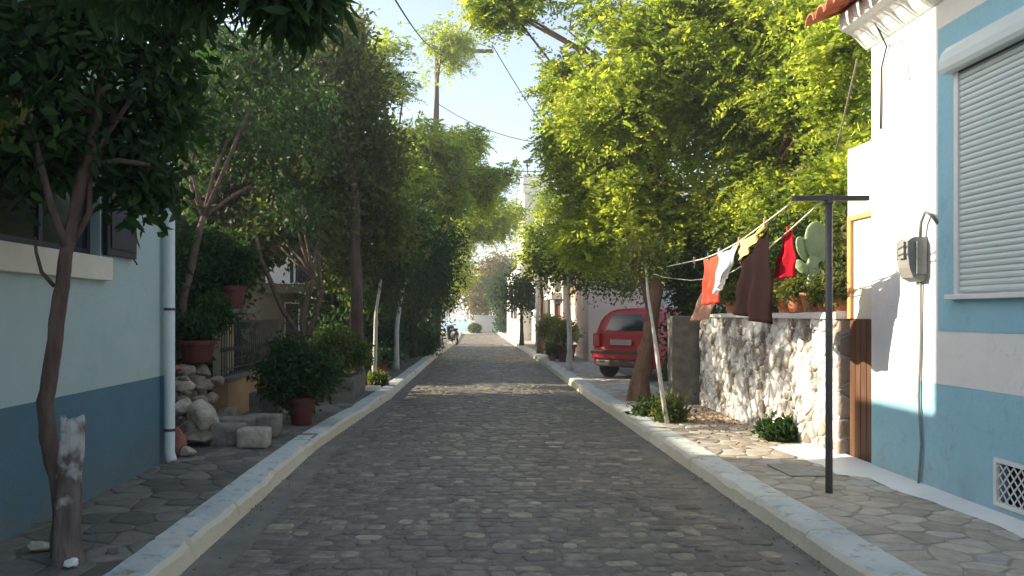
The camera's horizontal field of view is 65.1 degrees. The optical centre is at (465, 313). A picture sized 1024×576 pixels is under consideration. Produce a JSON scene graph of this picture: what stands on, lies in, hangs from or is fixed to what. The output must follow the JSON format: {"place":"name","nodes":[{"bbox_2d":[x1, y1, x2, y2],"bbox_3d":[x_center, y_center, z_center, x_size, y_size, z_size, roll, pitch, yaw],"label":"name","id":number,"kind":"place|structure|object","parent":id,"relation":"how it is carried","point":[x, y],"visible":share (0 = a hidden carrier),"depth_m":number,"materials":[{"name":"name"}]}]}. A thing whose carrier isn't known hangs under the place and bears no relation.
{"place":"outdoors","nodes":[
{"label":"outdoors","id":0,"kind":"place"},
{"bbox_2d":[0,333,448,575],"bbox_3d":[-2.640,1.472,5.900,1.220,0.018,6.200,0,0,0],"label":"pavement","id":1,"kind":"structure","parent":0,"point":[109,505],"depth_m":6.00,"materials":[{"name":"grey stone"}]},
{"bbox_2d":[27,541,49,550],"bbox_3d":[-2.618,1.443,4.956,0.179,0.070,0.121,0,0,-33],"label":"stone","id":2,"kind":"object","parent":1,"relation":"on","point":[38,546],"visible":0.81,"depth_m":4.92,"materials":[{"name":"white stone"}]},
{"bbox_2d":[50,414,86,567],"bbox_3d":[-2.344,1.042,4.714,0.199,0.896,0.203,0,0,0],"label":"tree stump","id":3,"kind":"object","parent":1,"relation":"on","point":[67,520],"visible":1,"depth_m":4.67,"materials":[{"name":"grey wood"}]},
{"bbox_2d":[0,0,257,558],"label":"street tree","id":4,"kind":"object","parent":1,"relation":"on","point":[75,153],"visible":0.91,"depth_m":4.95,"materials":[{"name":"green plant"}]},
{"bbox_2d":[175,418,183,427],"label":"stone","id":5,"kind":"object","parent":1,"relation":"on","point":[178,422],"visible":0.07,"depth_m":9.12,"materials":[{"name":"grey stone"}]},
{"bbox_2d":[175,398,191,415],"bbox_3d":[-3.244,1.070,9.142,0.241,0.212,0.313,0,0,0],"label":"stone","id":6,"kind":"object","parent":5,"relation":"on","point":[181,406],"visible":0.6,"depth_m":9.07,"materials":[{"name":"grey stone"}]},
{"bbox_2d":[175,427,186,454],"bbox_3d":[-2.981,1.305,8.246,0.256,0.273,0.166,0,0,27],"label":"stone","id":7,"kind":"object","parent":1,"relation":"on","point":[180,440],"visible":0.5,"depth_m":8.19,"materials":[{"name":"stone"}]},
{"bbox_2d":[184,429,212,444],"bbox_3d":[-2.980,1.372,8.840,0.376,0.191,0.279,0,0,0],"label":"stone","id":8,"kind":"object","parent":1,"relation":"on","point":[199,437],"visible":0.89,"depth_m":8.78,"materials":[{"name":"grey stone"}]},
{"bbox_2d":[186,399,219,430],"bbox_3d":[-2.949,1.175,9.001,0.325,0.427,0.350,0,0,-28],"label":"stone","id":9,"kind":"object","parent":8,"relation":"on","point":[201,414],"visible":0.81,"depth_m":8.89,"materials":[{"name":"grey stone"}]},
{"bbox_2d":[55,0,360,74],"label":"street tree","id":10,"kind":"object","parent":1,"relation":"on","point":[300,26],"visible":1,"depth_m":3.58,"materials":[{"name":"green plant"}]},
{"bbox_2d":[210,422,246,446],"bbox_3d":[-2.664,1.356,9.000,0.355,0.264,0.302,0,0,0],"label":"stone block","id":11,"kind":"object","parent":1,"relation":"on","point":[224,433],"depth_m":8.86,"materials":[{"name":"stone"}]},
{"bbox_2d":[123,17,353,392],"bbox_3d":[-3.982,-1.787,12.942,4.217,6.534,4.808,0,0,0],"label":"garden tree","id":12,"kind":"object","parent":1,"relation":"on","point":[278,108],"visible":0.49,"depth_m":12.61,"materials":[{"name":"green plant"}]},
{"bbox_2d":[170,13,312,358],"bbox_3d":[-4.754,-2.579,16.603,3.812,8.104,4.002,0,0,0],"label":"garden tree","id":13,"kind":"object","parent":1,"relation":"on","point":[224,190],"visible":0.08,"depth_m":15.51,"materials":[{"name":"green plant"}]},
{"bbox_2d":[236,426,271,448],"bbox_3d":[-2.321,1.369,8.802,0.346,0.231,0.279,0,0,0],"label":"stone block","id":14,"kind":"object","parent":1,"relation":"on","point":[251,437],"depth_m":8.68,"materials":[{"name":"grey stone"}]},
{"bbox_2d":[333,184,444,371],"bbox_3d":[-1.779,-0.769,18.499,2.342,4.591,3.409,0,0,18],"label":"street tree","id":15,"kind":"object","parent":1,"relation":"on","point":[389,292],"visible":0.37,"depth_m":17.85,"materials":[{"name":"green plant"}]},
{"bbox_2d":[354,20,426,308],"bbox_3d":[-2.768,-3.595,23.903,3.290,10.133,2.884,0,0,0],"label":"street tree","id":16,"kind":"object","parent":1,"relation":"on","point":[393,48],"visible":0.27,"depth_m":23.68,"materials":[{"name":"green plant"}]},
{"bbox_2d":[363,212,488,357],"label":"street tree","id":17,"kind":"object","parent":1,"relation":"on","point":[436,286],"visible":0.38,"depth_m":26.85,"materials":[{"name":"green plant"}]},
{"bbox_2d":[407,11,485,350],"bbox_3d":[-0.640,-5.217,31.418,2.889,13.376,2.520,0,0,-23],"label":"street tree","id":18,"kind":"object","parent":1,"relation":"on","point":[451,54],"visible":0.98,"depth_m":31.30,"materials":[{"name":"green plant"}]},
{"bbox_2d":[381,110,526,369],"bbox_3d":[-0.964,-2.373,24.642,3.343,7.700,7.278,0,0,33],"label":"street tree","id":19,"kind":"object","parent":1,"relation":"on","point":[450,174],"visible":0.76,"depth_m":24.40,"materials":[{"name":"green plant"}]},
{"bbox_2d":[434,45,492,348],"bbox_3d":[-0.095,-4.865,33.391,2.510,12.670,0.278,0,0,0],"label":"utility pole","id":20,"kind":"object","parent":1,"relation":"on","point":[437,64],"visible":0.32,"depth_m":33.31,"materials":[{"name":"brown wood"}]},
{"bbox_2d":[430,196,531,344],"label":"street tree","id":21,"kind":"object","parent":1,"relation":"on","point":[503,226],"visible":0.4,"depth_m":37.43,"materials":[{"name":"green plant"}]},
{"bbox_2d":[204,391,369,444],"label":"pavement","id":22,"kind":"structure","parent":0,"point":[326,406],"depth_m":11.31,"materials":[{"name":"grey stone"}]},
{"bbox_2d":[219,415,255,425],"bbox_3d":[-2.681,1.305,9.356,0.410,0.209,0.281,0,0,0],"label":"stone block","id":23,"kind":"object","parent":22,"relation":"on","point":[249,420],"depth_m":9.24,"materials":[{"name":"stone"}]},
{"bbox_2d":[248,413,282,437],"bbox_3d":[-2.425,1.340,9.599,0.413,0.291,0.339,0,0,0],"label":"stone block","id":24,"kind":"object","parent":22,"relation":"on","point":[274,421],"depth_m":9.44,"materials":[{"name":"stone"}]},
{"bbox_2d":[249,391,282,413],"bbox_3d":[-2.719,1.269,10.901,0.402,0.418,0.333,0,0,0],"label":"stone block","id":25,"kind":"object","parent":22,"relation":"on","point":[257,406],"depth_m":10.75,"materials":[{"name":"stone"}]},
{"bbox_2d":[215,117,367,394],"bbox_3d":[-3.349,-1.312,15.191,2.837,5.548,3.805,0,0,0],"label":"street tree","id":26,"kind":"object","parent":22,"relation":"on","point":[262,232],"visible":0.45,"depth_m":14.95,"materials":[{"name":"green plant"}]},
{"bbox_2d":[246,321,355,424],"bbox_3d":[-2.165,0.784,10.669,1.444,1.362,1.077,0,0,0],"label":"potted plant","id":27,"kind":"object","parent":22,"relation":"on","point":[291,375],"visible":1,"depth_m":10.49,"materials":[{"name":"green plant"}]},
{"bbox_2d":[316,371,364,399],"bbox_3d":[-2.250,1.286,14.400,0.714,0.401,1.616,0,0,0],"label":"planter","id":28,"kind":"object","parent":22,"relation":"on","point":[355,383],"visible":0.49,"depth_m":13.60,"materials":[{"name":"grey paint"}]},
{"bbox_2d":[309,325,375,374],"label":"shrub","id":29,"kind":"object","parent":28,"relation":"in","point":[352,351],"visible":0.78,"depth_m":14.19,"materials":[{"name":"green plant"}]},
{"bbox_2d":[249,1,436,385],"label":"street tree","id":30,"kind":"object","parent":22,"relation":"on","point":[367,168],"visible":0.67,"depth_m":16.00,"materials":[{"name":"green plant"}]},
{"bbox_2d":[367,342,394,372],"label":"potted plant","id":31,"kind":"object","parent":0,"point":[384,358],"visible":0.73,"depth_m":18.09,"materials":[{"name":"green plant"}]},
{"bbox_2d":[417,314,506,331],"bbox_3d":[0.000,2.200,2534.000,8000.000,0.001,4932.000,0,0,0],"label":"sea","id":32,"kind":"structure","parent":0,"point":[461,325],"depth_m":222.80,"materials":[{"name":"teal liquid"}]},
{"bbox_2d":[441,332,503,333],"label":"beach","id":33,"kind":"structure","parent":0,"point":[474,333],"depth_m":63.92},
{"bbox_2d":[459,245,516,320],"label":"seafront tree","id":34,"kind":"object","parent":33,"relation":"on","point":[473,301],"visible":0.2,"depth_m":68.38,"materials":[{"name":"green plant"}]},
{"bbox_2d":[122,0,870,313],"label":"sky","id":35,"kind":"structure","parent":0,"point":[488,99],"materials":[{"name":"white"}]},
{"bbox_2d":[179,334,837,575],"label":"road","id":36,"kind":"structure","parent":0,"point":[466,520],"depth_m":6.91,"materials":[{"name":"stone"}]},
{"bbox_2d":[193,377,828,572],"bbox_3d":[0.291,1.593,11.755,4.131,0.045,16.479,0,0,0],"label":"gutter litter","id":37,"kind":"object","parent":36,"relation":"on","point":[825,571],"visible":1,"depth_m":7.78,"materials":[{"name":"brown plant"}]},
{"bbox_2d":[517,160,562,266],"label":"house","id":38,"kind":"structure","parent":0,"point":[524,180],"depth_m":46.00,"materials":[{"name":"white paint"}]},
{"bbox_2d":[618,367,667,389],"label":"pavement","id":39,"kind":"structure","parent":0,"point":[629,372],"depth_m":19.00,"materials":[{"name":"grey stone"}]},
{"bbox_2d":[591,307,680,380],"bbox_3d":[4.774,0.661,18.954,1.972,1.618,4.015,0,0,45],"label":"parked car","id":40,"kind":"object","parent":39,"relation":"on","point":[617,336],"visible":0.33,"depth_m":17.70,"materials":[{"name":"red paint"}]},
{"bbox_2d":[504,333,1023,575],"bbox_3d":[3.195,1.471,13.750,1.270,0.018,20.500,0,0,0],"label":"pavement","id":41,"kind":"structure","parent":0,"point":[901,548],"depth_m":6.03,"materials":[{"name":"beige stone"}]},
{"bbox_2d":[508,172,574,353],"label":"street tree","id":42,"kind":"object","parent":41,"relation":"on","point":[542,211],"visible":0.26,"depth_m":29.32,"materials":[{"name":"green plant"}]},
{"bbox_2d":[529,313,571,358],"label":"potted plant","id":43,"kind":"object","parent":41,"relation":"on","point":[545,322],"visible":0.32,"depth_m":26.05,"materials":[{"name":"green plant"}]},
{"bbox_2d":[546,310,584,361],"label":"potted plant","id":44,"kind":"object","parent":41,"relation":"on","point":[559,334],"visible":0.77,"depth_m":24.46,"materials":[{"name":"green plant"}]},
{"bbox_2d":[511,199,649,370],"bbox_3d":[2.965,-0.843,20.315,3.554,4.637,4.280,0,0,0],"label":"street tree","id":45,"kind":"object","parent":41,"relation":"on","point":[616,285],"visible":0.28,"depth_m":20.69,"materials":[{"name":"green plant"}]},
{"bbox_2d":[609,225,681,423],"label":"sapling","id":46,"kind":"object","parent":41,"relation":"on","point":[644,256],"visible":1,"depth_m":11.45,"materials":[{"name":"green plant"}]},
{"bbox_2d":[627,403,765,445],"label":"dry leaves","id":47,"kind":"object","parent":41,"relation":"on","point":[704,415],"visible":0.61,"depth_m":10.99,"materials":[{"name":"brown plant"}]},
{"bbox_2d":[616,0,870,312],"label":"garden tree","id":48,"kind":"object","parent":41,"relation":"on","point":[793,74],"visible":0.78,"depth_m":12.15,"materials":[{"name":"green plant"}]},
{"bbox_2d":[767,464,824,476],"bbox_3d":[3.080,1.463,7.475,0.320,0.014,0.550,0,0,0],"label":"access cover","id":49,"kind":"object","parent":41,"relation":"on","point":[795,470],"visible":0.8,"depth_m":7.42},
{"bbox_2d":[792,193,869,493],"bbox_3d":[2.990,0.245,6.560,0.620,2.450,0.072,0,0,0],"label":"clothes pole","id":50,"kind":"object","parent":41,"relation":"on","point":[829,199],"visible":1,"depth_m":6.54,"materials":[{"name":"grey metal"}]},
{"bbox_2d":[641,201,793,268],"bbox_3d":[2.827,-0.797,9.980,0.030,0.306,6.844,0,0,2],"label":"washing line","id":51,"kind":"object","parent":50,"relation":"attached to","point":[736,242],"visible":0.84,"depth_m":7.93,"materials":[{"name":"white fabric"}]},
{"bbox_2d":[701,254,719,304],"bbox_3d":[2.807,-0.385,9.178,0.132,0.570,0.639,0,0,3],"label":"cloth","id":52,"kind":"object","parent":51,"relation":"hanging from","point":[708,281],"visible":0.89,"depth_m":9.09,"materials":[{"name":"orange fabric"}]},
{"bbox_2d":[712,244,737,294],"bbox_3d":[2.784,-0.462,8.552,0.097,0.527,0.846,0,0,3],"label":"cloth","id":53,"kind":"object","parent":51,"relation":"hanging from","point":[726,262],"visible":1,"depth_m":8.63,"materials":[{"name":"white fabric"}]},
{"bbox_2d":[732,225,772,323],"bbox_3d":[2.799,-0.355,7.872,0.154,0.910,1.148,0,0,2],"label":"cloth","id":54,"kind":"object","parent":51,"relation":"hanging from","point":[754,292],"visible":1,"depth_m":7.60,"materials":[{"name":"brown fabric"}]},
{"bbox_2d":[739,225,766,262],"bbox_3d":[2.753,-0.667,7.707,0.064,0.334,0.856,0,0,3],"label":"cloth","id":55,"kind":"object","parent":51,"relation":"hanging from","point":[747,243],"visible":1,"depth_m":7.84,"materials":[{"name":"yellow fabric"}]},
{"bbox_2d":[654,201,822,280],"bbox_3d":[2.975,-0.675,9.980,0.023,0.521,6.843,0,0,1],"label":"washing line","id":56,"kind":"object","parent":50,"relation":"attached to","point":[769,246],"visible":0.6,"depth_m":7.49,"materials":[{"name":"white fabric"}]},
{"bbox_2d":[689,293,714,320],"bbox_3d":[2.981,-0.168,9.921,0.115,0.541,1.445,0,0,0],"label":"cloth","id":57,"kind":"object","parent":56,"relation":"hanging from","point":[701,312],"visible":0.54,"depth_m":10.03,"materials":[{"name":"fabric"}]},
{"bbox_2d":[772,229,795,278],"bbox_3d":[2.946,-0.548,7.415,0.138,0.439,0.396,0,0,0],"label":"cloth","id":58,"kind":"object","parent":56,"relation":"hanging from","point":[785,263],"visible":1,"depth_m":7.30,"materials":[{"name":"red fabric"}]},
{"bbox_2d":[847,141,870,462],"bbox_3d":[4.075,-0.100,7.830,0.450,3.100,0.500,0,0,0],"label":"gateway","id":59,"kind":"object","parent":41,"relation":"on","point":[859,253],"visible":0.53,"depth_m":7.86,"materials":[{"name":"beige paint"}]},
{"bbox_2d":[770,443,1023,537],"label":"painted pavement edge","id":60,"kind":"object","parent":41,"relation":"on","point":[846,464],"visible":0.92,"depth_m":6.79,"materials":[{"name":"white paint"}]},
{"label":"stone","id":61,"kind":"object","parent":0,"visible":0},
{"bbox_2d":[205,392,218,405],"bbox_3d":[-3.165,1.054,9.829,0.238,0.186,0.278,0,0,0],"label":"stone","id":62,"kind":"object","parent":61,"relation":"on","point":[212,397],"visible":0.61,"depth_m":9.78,"materials":[{"name":"grey stone"}]},
{"bbox_2d":[191,378,213,389],"bbox_3d":[-3.204,0.853,9.685,0.278,0.162,0.231,0,0,0],"label":"stone","id":63,"kind":"object","parent":62,"relation":"on","point":[204,384],"visible":0.83,"depth_m":9.63,"materials":[{"name":"grey stone"}]},
{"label":"stone","id":64,"kind":"object","parent":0,"visible":0},
{"bbox_2d":[193,389,206,394],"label":"stone","id":65,"kind":"object","parent":64,"relation":"on","point":[201,392],"visible":0.08,"depth_m":10.11,"materials":[{"name":"grey stone"}]},
{"bbox_2d":[194,363,211,378],"bbox_3d":[-3.419,0.745,10.212,0.315,0.223,0.363,0,0,0],"label":"stone","id":66,"kind":"object","parent":65,"relation":"on","point":[202,369],"visible":0.43,"depth_m":10.15,"materials":[{"name":"grey stone"}]},
{"bbox_2d":[175,284,241,362],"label":"potted plant","id":67,"kind":"object","parent":66,"relation":"on","point":[194,343],"visible":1,"depth_m":10.19,"materials":[{"name":"green plant"}]},
{"bbox_3d":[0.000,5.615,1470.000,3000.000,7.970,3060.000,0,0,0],"label":"ground","id":68,"kind":"structure","parent":0,"visible":0},
{"bbox_2d":[0,0,176,542],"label":"house","id":69,"kind":"structure","parent":68,"relation":"on","point":[116,383],"depth_m":6.37,"materials":[{"name":"blue paint"}]},
{"bbox_2d":[0,69,89,253],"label":"window","id":70,"kind":"structure","parent":69,"relation":"in","point":[14,226],"depth_m":5.64,"materials":[{"name":"paint"}]},
{"bbox_2d":[175,200,233,376],"bbox_3d":[-4.380,-0.012,10.802,2.103,3.850,4.100,0,0,0],"label":"shrub","id":71,"kind":"object","parent":68,"relation":"on","point":[180,258],"visible":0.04,"depth_m":11.27,"materials":[{"name":"green plant"}]},
{"bbox_2d":[175,208,273,392],"bbox_3d":[-4.491,0.018,13.495,1.983,3.855,4.048,0,0,0],"label":"shrub","id":72,"kind":"object","parent":68,"relation":"on","point":[215,253],"visible":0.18,"depth_m":13.68,"materials":[{"name":"green plant"}]},
{"bbox_2d":[213,309,256,375],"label":"gate pillar","id":73,"kind":"structure","parent":68,"relation":"on","point":[217,363],"depth_m":11.90,"materials":[{"name":"yellow paint"}]},
{"bbox_2d":[204,237,267,307],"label":"potted plant","id":74,"kind":"object","parent":73,"relation":"on","point":[233,273],"visible":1,"depth_m":12.01,"materials":[{"name":"green plant"}]},
{"bbox_2d":[212,319,280,414],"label":"fence wall","id":75,"kind":"structure","parent":68,"relation":"on","point":[235,389],"depth_m":11.83,"materials":[{"name":"orange paint"}]},
{"bbox_2d":[103,332,461,575],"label":"kerb","id":76,"kind":"structure","parent":68,"relation":"on","point":[179,547],"depth_m":6.41,"materials":[{"name":"paint"}]},
{"bbox_2d":[235,245,349,370],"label":"house","id":77,"kind":"structure","parent":68,"relation":"on","point":[267,305],"depth_m":20.60,"materials":[{"name":"paint"}]},
{"bbox_2d":[265,256,289,282],"bbox_3d":[-4.600,-1.075,19.593,0.600,0.650,0.015,0,0,0],"label":"sheet","id":78,"kind":"object","parent":77,"relation":"hanging from","point":[277,276],"visible":0.46,"depth_m":19.59,"materials":[{"name":"white fabric"}]},
{"bbox_2d":[276,256,311,283],"bbox_3d":[-4.425,-1.775,20.705,0.950,2.050,0.050,0,0,0],"label":"window","id":79,"kind":"structure","parent":77,"relation":"in","point":[294,275],"depth_m":20.70,"materials":[{"name":"white paint"}]},
{"bbox_2d":[284,302,313,344],"bbox_3d":[-4.300,0.500,20.705,0.800,1.600,0.050,0,0,0],"label":"window","id":80,"kind":"structure","parent":77,"relation":"in","point":[287,328],"depth_m":20.70,"materials":[{"name":"grey glass"}]},
{"bbox_2d":[281,266,349,349],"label":"shrub","id":81,"kind":"object","parent":68,"relation":"on","point":[329,298],"visible":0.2,"depth_m":19.67,"materials":[{"name":"green plant"}]},
{"bbox_2d":[306,300,380,374],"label":"shrub","id":82,"kind":"object","parent":68,"relation":"on","point":[336,324],"visible":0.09,"depth_m":18.91,"materials":[{"name":"green plant"}]},
{"bbox_2d":[367,368,391,385],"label":"weed","id":83,"kind":"object","parent":68,"relation":"on","point":[375,378],"visible":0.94,"depth_m":16.27,"materials":[{"name":"green plant"}]},
{"bbox_2d":[363,306,413,368],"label":"shrub","id":84,"kind":"object","parent":68,"relation":"on","point":[385,338],"visible":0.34,"depth_m":21.80,"materials":[{"name":"green plant"}]},
{"bbox_2d":[399,321,446,356],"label":"shrub","id":85,"kind":"object","parent":68,"relation":"on","point":[425,352],"visible":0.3,"depth_m":27.77,"materials":[{"name":"green plant"}]},
{"bbox_2d":[474,315,496,332],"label":"wall","id":86,"kind":"structure","parent":68,"relation":"on","point":[485,321],"depth_m":64.80,"materials":[{"name":"white paint"}]},
{"bbox_2d":[475,265,512,333],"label":"tree","id":87,"kind":"object","parent":68,"relation":"on","point":[500,318],"visible":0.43,"depth_m":65.38,"materials":[{"name":"green plant"}]},
{"bbox_2d":[507,266,531,339],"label":"house","id":88,"kind":"structure","parent":68,"relation":"on","point":[513,327],"depth_m":45.47,"materials":[{"name":"white paint"}]},
{"bbox_2d":[449,0,743,400],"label":"street tree","id":89,"kind":"object","parent":68,"relation":"on","point":[623,106],"visible":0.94,"depth_m":13.59,"materials":[{"name":"green plant"}]},
{"bbox_2d":[532,195,686,348],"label":"house","id":90,"kind":"structure","parent":68,"relation":"on","point":[554,305],"depth_m":32.88,"materials":[{"name":"grey paint"}]},
{"bbox_2d":[625,391,657,416],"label":"weed","id":91,"kind":"object","parent":68,"relation":"on","point":[641,408],"visible":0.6,"depth_m":11.52,"materials":[{"name":"green plant"}]},
{"bbox_2d":[570,252,721,360],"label":"house","id":92,"kind":"structure","parent":68,"relation":"on","point":[589,318],"depth_m":25.00,"materials":[{"name":"white paint"}]},
{"bbox_2d":[645,385,696,423],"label":"weed","id":93,"kind":"object","parent":68,"relation":"on","point":[677,412],"visible":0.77,"depth_m":10.80,"materials":[{"name":"green plant"}]},
{"bbox_2d":[639,263,719,391],"bbox_3d":[4.059,0.162,14.524,1.482,3.362,1.788,0,0,-33],"label":"shrub","id":94,"kind":"object","parent":68,"relation":"on","point":[678,296],"visible":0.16,"depth_m":14.44,"materials":[{"name":"green plant"}]},
{"bbox_2d":[668,316,700,403],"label":"gate pier","id":95,"kind":"structure","parent":68,"relation":"on","point":[684,363],"depth_m":12.96,"materials":[{"name":"grey paint"}]},
{"bbox_2d":[665,218,744,394],"bbox_3d":[4.306,-0.043,13.513,1.835,3.609,1.892,0,0,31],"label":"shrub","id":96,"kind":"object","parent":68,"relation":"on","point":[699,265],"visible":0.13,"depth_m":13.38,"materials":[{"name":"green plant"}]},
{"bbox_2d":[498,332,926,575],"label":"kerb","id":97,"kind":"structure","parent":68,"relation":"on","point":[836,548],"depth_m":6.38,"materials":[{"name":"paint"}]},
{"bbox_2d":[487,260,535,345],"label":"street tree","id":98,"kind":"object","parent":97,"relation":"on","point":[515,289],"visible":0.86,"depth_m":36.72,"materials":[{"name":"green plant"}]},
{"bbox_2d":[699,214,779,313],"bbox_3d":[4.568,0.092,12.466,1.744,3.623,1.867,0,0,0],"label":"shrub","id":99,"kind":"object","parent":68,"relation":"on","point":[737,272],"visible":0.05,"depth_m":12.46,"materials":[{"name":"green plant"}]},
{"bbox_2d":[750,410,798,442],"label":"weed","id":100,"kind":"object","parent":68,"relation":"on","point":[779,429],"visible":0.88,"depth_m":9.19,"materials":[{"name":"green plant"}]},
{"bbox_2d":[699,311,850,455],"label":"garden wall","id":101,"kind":"structure","parent":68,"relation":"on","point":[751,372],"depth_m":9.63,"materials":[{"name":"stone"}]},
{"bbox_2d":[718,277,737,312],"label":"potted plant","id":102,"kind":"object","parent":101,"relation":"on","point":[728,296],"visible":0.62,"depth_m":11.62,"materials":[{"name":"green plant"}]},
{"bbox_2d":[772,275,800,312],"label":"potted plant","id":103,"kind":"object","parent":101,"relation":"on","point":[780,306],"visible":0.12,"depth_m":9.81,"materials":[{"name":"green plant"}]},
{"bbox_2d":[773,267,807,312],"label":"potted plant","id":104,"kind":"object","parent":101,"relation":"on","point":[789,290],"visible":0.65,"depth_m":9.37,"materials":[{"name":"green plant"}]},
{"bbox_2d":[795,221,824,311],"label":"cactus","id":105,"kind":"object","parent":101,"relation":"on","point":[810,247],"visible":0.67,"depth_m":8.98,"materials":[{"name":"plant"}]},
{"bbox_2d":[799,266,845,312],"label":"potted plant","id":106,"kind":"object","parent":101,"relation":"on","point":[813,298],"visible":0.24,"depth_m":8.60,"materials":[{"name":"green plant"}]},
{"bbox_2d":[810,265,846,311],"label":"potted plant","id":107,"kind":"object","parent":101,"relation":"on","point":[839,294],"visible":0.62,"depth_m":8.23,"materials":[{"name":"green plant"}]},
{"bbox_2d":[748,191,813,312],"bbox_3d":[4.782,-0.124,11.454,1.517,3.555,1.849,0,0,-12],"label":"shrub","id":108,"kind":"object","parent":68,"relation":"on","point":[773,254],"visible":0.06,"depth_m":11.40,"materials":[{"name":"green plant"}]},
{"bbox_2d":[776,208,843,277],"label":"shrub","id":109,"kind":"object","parent":68,"relation":"on","point":[799,233],"visible":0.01,"depth_m":10.54,"materials":[{"name":"green plant"}]},
{"bbox_2d":[789,172,847,400],"bbox_3d":[4.307,0.059,9.337,1.138,3.449,1.655,0,0,0],"label":"shrub","id":110,"kind":"object","parent":68,"relation":"on","point":[840,246],"visible":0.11,"depth_m":9.20,"materials":[{"name":"green plant"}]},
{"bbox_2d":[805,0,1023,520],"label":"house","id":111,"kind":"structure","parent":68,"relation":"on","point":[947,246],"depth_m":6.35,"materials":[{"name":"white paint"}]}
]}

